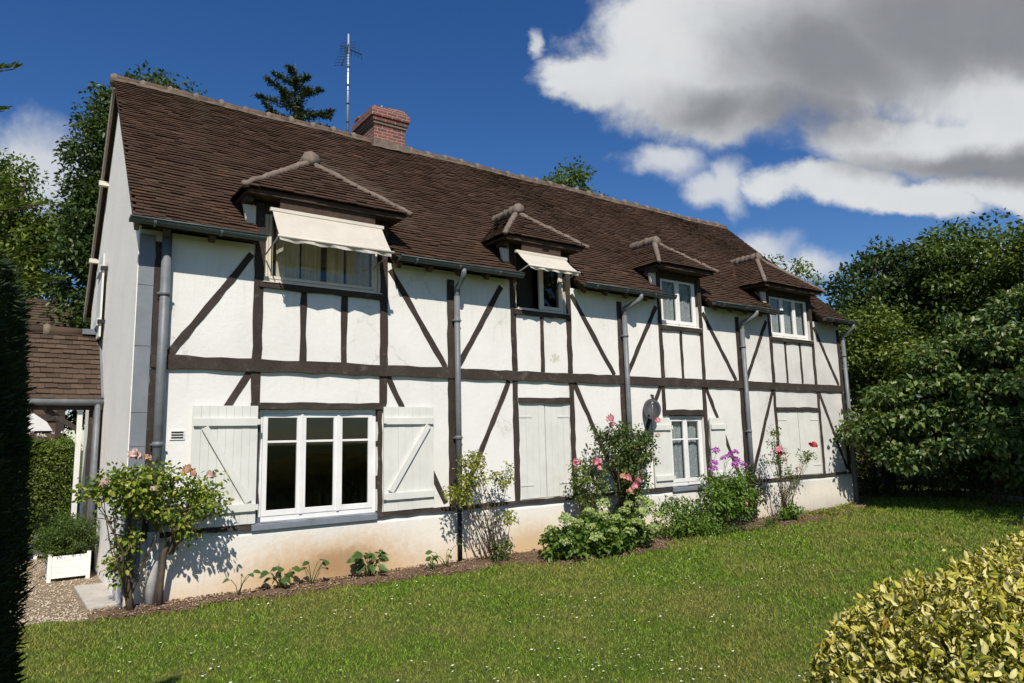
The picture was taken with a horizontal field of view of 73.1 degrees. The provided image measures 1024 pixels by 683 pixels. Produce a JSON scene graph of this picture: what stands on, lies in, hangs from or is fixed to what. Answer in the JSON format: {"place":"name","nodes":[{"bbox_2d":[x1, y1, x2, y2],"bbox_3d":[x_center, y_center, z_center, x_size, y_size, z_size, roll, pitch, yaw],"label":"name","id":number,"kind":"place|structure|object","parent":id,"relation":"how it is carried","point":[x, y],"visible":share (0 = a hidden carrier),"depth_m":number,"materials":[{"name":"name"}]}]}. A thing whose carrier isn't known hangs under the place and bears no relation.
{"place":"outdoors","nodes":[
{"label":"outdoors","id":0,"kind":"place"},
{"bbox_2d":[14,542,118,626],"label":"gravel path","id":1,"kind":"structure","parent":0,"point":[95,578],"depth_m":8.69,"materials":[{"name":"beige gravel"}]},
{"bbox_2d":[33,535,40,558],"bbox_3d":[-7.939,3.490,11.816,0.400,0.380,0.400,4,-10,-35],"label":"planter","id":2,"kind":"object","parent":1,"relation":"on","point":[34,557],"visible":0.14,"depth_m":11.55,"materials":[{"name":"wood"}]},
{"bbox_2d":[26,506,59,556],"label":"potted shrub","id":3,"kind":"object","parent":2,"relation":"in","point":[46,518],"visible":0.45,"depth_m":11.81,"materials":[{"name":"green plant"}]},
{"bbox_2d":[21,298,75,441],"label":"outbuilding","id":4,"kind":"structure","parent":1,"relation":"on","point":[44,422],"depth_m":17.82,"materials":[{"name":"tile"}]},
{"bbox_2d":[33,428,82,449],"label":"flowering shrub","id":5,"kind":"object","parent":1,"relation":"on","point":[53,433],"visible":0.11,"depth_m":15.23,"materials":[{"name":"green plant"}]},
{"bbox_2d":[45,547,90,582],"bbox_3d":[-6.317,3.174,9.827,0.510,0.380,0.500,4,-10,-35],"label":"planter","id":6,"kind":"object","parent":1,"relation":"on","point":[74,565],"visible":0.93,"depth_m":9.64,"materials":[{"name":"wood"}]},
{"bbox_2d":[26,512,100,578],"bbox_3d":[-6.344,2.910,9.835,0.945,0.955,0.768,4,-10,-35],"label":"potted shrub","id":7,"kind":"object","parent":6,"relation":"in","point":[61,541],"visible":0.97,"depth_m":9.72,"materials":[{"name":"green plant"}]},
{"bbox_2d":[74,583,116,609],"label":"slab","id":8,"kind":"structure","parent":1,"relation":"on","point":[95,595],"depth_m":8.44,"materials":[{"name":"beige stone"}]},
{"bbox_2d":[86,503,872,622],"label":"flower bed soil","id":9,"kind":"structure","parent":0,"point":[477,564],"depth_m":9.34,"materials":[{"name":"brown soil"}]},
{"bbox_2d":[70,448,234,610],"bbox_3d":[-4.030,2.141,7.826,1.725,1.882,0.845,4,-10,-35],"label":"rose bush","id":10,"kind":"object","parent":9,"relation":"on","point":[121,483],"visible":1,"depth_m":7.76,"materials":[{"name":"green plant"}]},
{"bbox_2d":[223,569,260,594],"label":"seedling","id":11,"kind":"object","parent":9,"relation":"on","point":[250,574],"visible":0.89,"depth_m":8.36,"materials":[{"name":"green plant"}]},
{"bbox_2d":[258,564,300,587],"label":"seedling","id":12,"kind":"object","parent":9,"relation":"on","point":[281,583],"visible":0.9,"depth_m":8.63,"materials":[{"name":"green plant"}]},
{"bbox_2d":[299,559,329,583],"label":"seedling","id":13,"kind":"object","parent":9,"relation":"on","point":[325,562],"visible":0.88,"depth_m":8.88,"materials":[{"name":"green plant"}]},
{"bbox_2d":[346,549,388,576],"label":"seedling","id":14,"kind":"object","parent":9,"relation":"on","point":[357,556],"visible":0.88,"depth_m":9.25,"materials":[{"name":"green plant"}]},
{"bbox_2d":[424,555,437,569],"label":"seedling","id":15,"kind":"object","parent":9,"relation":"on","point":[432,564],"visible":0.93,"depth_m":9.72,"materials":[{"name":"green plant"}]},
{"bbox_2d":[425,543,461,566],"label":"seedling","id":16,"kind":"object","parent":9,"relation":"on","point":[428,552],"visible":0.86,"depth_m":9.89,"materials":[{"name":"green plant"}]},
{"bbox_2d":[441,449,518,560],"bbox_3d":[-0.464,2.463,10.311,1.382,1.698,0.548,4,-10,-35],"label":"rose bush","id":17,"kind":"object","parent":9,"relation":"on","point":[460,492],"visible":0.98,"depth_m":10.28,"materials":[{"name":"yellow plant"}]},
{"bbox_2d":[488,538,514,561],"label":"plant","id":18,"kind":"object","parent":9,"relation":"on","point":[507,554],"visible":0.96,"depth_m":10.25,"materials":[{"name":"green plant"}]},
{"bbox_2d":[567,454,612,520],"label":"rose bush","id":19,"kind":"object","parent":9,"relation":"on","point":[583,481],"visible":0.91,"depth_m":11.48,"materials":[{"name":"green plant"}]},
{"bbox_2d":[538,494,665,562],"bbox_3d":[1.398,2.941,10.833,2.434,0.992,1.077,4,-10,-35],"label":"hydrangea","id":20,"kind":"object","parent":9,"relation":"on","point":[596,534],"visible":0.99,"depth_m":10.54,"materials":[{"name":"green plant"}]},
{"bbox_2d":[587,414,660,520],"bbox_3d":[2.060,2.372,12.010,1.632,2.234,0.886,4,-10,-35],"label":"rose bush","id":21,"kind":"object","parent":9,"relation":"on","point":[628,487],"visible":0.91,"depth_m":11.97,"materials":[{"name":"green plant"}]},
{"bbox_2d":[651,495,721,540],"bbox_3d":[3.134,3.149,12.338,1.675,0.851,0.822,4,-10,-35],"label":"green bush","id":22,"kind":"object","parent":9,"relation":"on","point":[677,527],"visible":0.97,"depth_m":12.23,"materials":[{"name":"green plant"}]},
{"bbox_2d":[695,446,763,529],"bbox_3d":[4.111,2.830,13.216,1.648,1.648,0.948,4,-10,-35],"label":"phlox","id":23,"kind":"object","parent":9,"relation":"on","point":[729,494],"visible":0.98,"depth_m":13.11,"materials":[{"name":"green plant"}]},
{"bbox_2d":[715,512,781,535],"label":"ground cover clump","id":24,"kind":"object","parent":9,"relation":"on","point":[729,528],"visible":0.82,"depth_m":13.03,"materials":[{"name":"green plant"}]},
{"bbox_2d":[734,460,768,521],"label":"dark bush","id":25,"kind":"object","parent":9,"relation":"on","point":[759,501],"visible":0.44,"depth_m":13.89,"materials":[{"name":"green plant"}]},
{"bbox_2d":[764,424,817,515],"bbox_3d":[6.059,2.788,14.872,1.841,2.010,0.553,4,-10,-35],"label":"rose bush","id":26,"kind":"object","parent":9,"relation":"on","point":[784,495],"visible":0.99,"depth_m":14.62,"materials":[{"name":"green plant"}]},
{"bbox_2d":[778,501,807,520],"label":"plant","id":27,"kind":"object","parent":9,"relation":"on","point":[790,513],"visible":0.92,"depth_m":14.08,"materials":[{"name":"green plant"}]},
{"bbox_2d":[803,501,858,515],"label":"ground cover clump","id":28,"kind":"object","parent":9,"relation":"on","point":[824,511],"visible":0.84,"depth_m":15.01,"materials":[{"name":"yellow plant"}]},
{"bbox_2d":[0,0,1023,449],"label":"sky","id":29,"kind":"structure","parent":0,"point":[814,130],"materials":[{"name":"blue"}]},
{"bbox_2d":[15,446,1023,682],"bbox_3d":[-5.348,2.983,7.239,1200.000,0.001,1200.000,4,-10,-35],"label":"lawn","id":30,"kind":"structure","parent":0,"point":[453,648],"depth_m":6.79,"materials":[{"name":"plant"}]},
{"bbox_2d":[0,148,68,299],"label":"deciduous tree","id":31,"kind":"object","parent":30,"relation":"on","point":[27,263],"visible":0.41,"depth_m":20.45,"materials":[{"name":"green plant"}]},
{"bbox_2d":[0,60,70,682],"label":"conifer hedge","id":32,"kind":"object","parent":30,"relation":"on","point":[16,444],"visible":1,"depth_m":2.39,"materials":[{"name":"green plant"}]},
{"bbox_2d":[20,434,81,542],"bbox_3d":[-10.324,2.970,13.711,3.148,2.265,1.551,4,-10,-35],"label":"clipped hedge","id":33,"kind":"object","parent":30,"relation":"on","point":[51,481],"visible":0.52,"depth_m":13.92,"materials":[{"name":"green plant"}]},
{"bbox_2d":[34,59,207,437],"bbox_3d":[-11.287,-1.775,20.402,4.722,13.559,4.554,4,-10,-35],"label":"deciduous tree","id":34,"kind":"object","parent":30,"relation":"on","point":[77,213],"visible":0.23,"depth_m":19.33,"materials":[{"name":"green plant"}]},
{"bbox_2d":[251,63,336,127],"bbox_3d":[-7.693,-2.414,24.189,5.195,15.486,4.119,4,-10,-35],"label":"conifer tree","id":35,"kind":"object","parent":30,"relation":"on","point":[294,81],"visible":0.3,"depth_m":24.75,"materials":[{"name":"green plant"}]},
{"bbox_2d":[78,73,859,608],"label":"half timbered house","id":36,"kind":"structure","parent":30,"relation":"on","point":[336,347],"depth_m":11.00,"materials":[{"name":"paint"}]},
{"bbox_2d":[24,323,103,570],"bbox_3d":[-8.074,1.574,10.758,2.745,3.889,2.329,4,-10,-35],"label":"porch","id":37,"kind":"object","parent":36,"relation":"attached to","point":[65,366],"visible":0.67,"depth_m":10.74,"materials":[{"name":"tile"}]},
{"bbox_2d":[250,410,376,530],"bbox_3d":[-2.657,1.703,9.413,1.735,1.540,0.180,4,-10,-35],"label":"window","id":38,"kind":"structure","parent":36,"relation":"in","point":[366,511],"depth_m":9.37,"materials":[{"name":"paint"}]},
{"bbox_2d":[263,214,381,294],"bbox_3d":[-2.697,-1.248,9.882,1.720,1.035,0.240,4,-10,-35],"label":"window","id":39,"kind":"structure","parent":36,"relation":"in","point":[361,276],"depth_m":9.86,"materials":[{"name":"beige wood"}]},
{"bbox_2d":[334,34,361,131],"bbox_3d":[-3.370,-5.143,14.161,0.332,2.550,0.652,-3,-8,13],"label":"television aerial","id":40,"kind":"object","parent":36,"relation":"on","point":[348,68],"visible":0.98,"depth_m":14.20,"materials":[{"name":"metal"}]},
{"bbox_2d":[515,256,568,314],"bbox_3d":[0.464,-1.011,12.120,1.140,1.035,0.280,4,-10,-35],"label":"window","id":41,"kind":"structure","parent":36,"relation":"in","point":[524,287],"depth_m":12.06,"materials":[{"name":"beige wood"}]},
{"bbox_2d":[643,394,660,419],"bbox_3d":[2.653,1.258,13.044,0.376,0.548,0.358,4,-10,-35],"label":"satellite dish","id":42,"kind":"object","parent":36,"relation":"attached to","point":[652,408],"visible":0.99,"depth_m":13.09,"materials":[{"name":"metal"}]},
{"bbox_2d":[660,278,700,328],"bbox_3d":[3.402,-0.793,14.180,1.170,1.035,0.208,4,-10,-35],"label":"window","id":43,"kind":"structure","parent":36,"relation":"in","point":[679,312],"depth_m":14.24,"materials":[{"name":"paint"}]},
{"bbox_2d":[669,416,709,491],"bbox_3d":[3.473,2.217,13.760,1.080,1.455,0.207,4,-10,-35],"label":"window","id":44,"kind":"structure","parent":36,"relation":"in","point":[686,433],"depth_m":13.82,"materials":[{"name":"paint"}]},
{"bbox_2d":[769,296,809,340],"bbox_3d":[6.571,-0.555,16.423,1.650,1.035,0.206,4,-10,-35],"label":"window","id":45,"kind":"structure","parent":36,"relation":"in","point":[789,325],"depth_m":16.54,"materials":[{"name":"paint"}]},
{"bbox_2d":[112,526,968,682],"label":"daisies","id":46,"kind":"object","parent":30,"relation":"on","point":[537,614],"visible":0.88,"depth_m":6.67,"materials":[{"name":"white plant"}]},
{"bbox_2d":[540,155,607,195],"bbox_3d":[3.076,-1.321,34.649,5.112,15.898,4.406,4,-10,-35],"label":"deciduous tree","id":47,"kind":"object","parent":30,"relation":"on","point":[574,177],"visible":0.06,"depth_m":34.27,"materials":[{"name":"green plant"}]},
{"bbox_2d":[763,253,827,296],"bbox_3d":[12.903,0.958,31.966,3.961,10.197,4.444,-3,-8,14],"label":"deciduous tree","id":48,"kind":"object","parent":30,"relation":"on","point":[798,270],"visible":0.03,"depth_m":31.51,"materials":[{"name":"green plant"}]},
{"bbox_2d":[818,235,951,486],"bbox_3d":[11.418,0.627,22.118,5.591,8.212,4.230,0,-8,-12],"label":"deciduous tree","id":49,"kind":"object","parent":30,"relation":"on","point":[884,284],"visible":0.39,"depth_m":21.70,"materials":[{"name":"green plant"}]},
{"bbox_2d":[829,297,953,489],"bbox_3d":[10.705,1.573,19.604,4.122,5.661,3.662,4,-10,-35],"label":"bushy tree","id":50,"kind":"object","parent":30,"relation":"on","point":[875,335],"visible":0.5,"depth_m":19.20,"materials":[{"name":"green plant"}]},
{"bbox_2d":[799,516,1023,682],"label":"variegated hedge","id":51,"kind":"object","parent":30,"relation":"on","point":[970,612],"visible":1,"depth_m":3.08,"materials":[{"name":"yellow plant"}]},
{"bbox_2d":[826,208,1023,404],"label":"deciduous tree","id":52,"kind":"object","parent":30,"relation":"on","point":[995,221],"visible":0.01,"depth_m":24.68,"materials":[{"name":"green plant"}]},
{"bbox_2d":[832,281,1023,507],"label":"viburnum","id":53,"kind":"object","parent":30,"relation":"on","point":[976,373],"visible":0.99,"depth_m":15.60,"materials":[{"name":"green plant"}]},
{"bbox_2d":[846,412,1023,497],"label":"dark hedge","id":54,"kind":"object","parent":30,"relation":"on","point":[876,488],"visible":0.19,"depth_m":18.78,"materials":[{"name":"green plant"}]},
{"bbox_2d":[889,216,1023,487],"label":"deciduous tree","id":55,"kind":"object","parent":30,"relation":"on","point":[955,281],"visible":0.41,"depth_m":20.80,"materials":[{"name":"green plant"}]},
{"bbox_2d":[963,219,1023,309],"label":"deciduous tree","id":56,"kind":"object","parent":30,"relation":"on","point":[1014,258],"visible":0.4,"depth_m":19.32,"materials":[{"name":"green plant"}]},
{"bbox_2d":[980,493,1023,502],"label":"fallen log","id":57,"kind":"object","parent":30,"relation":"on","point":[1018,499],"visible":0.35,"depth_m":16.97,"materials":[{"name":"green wood"}]}
]}

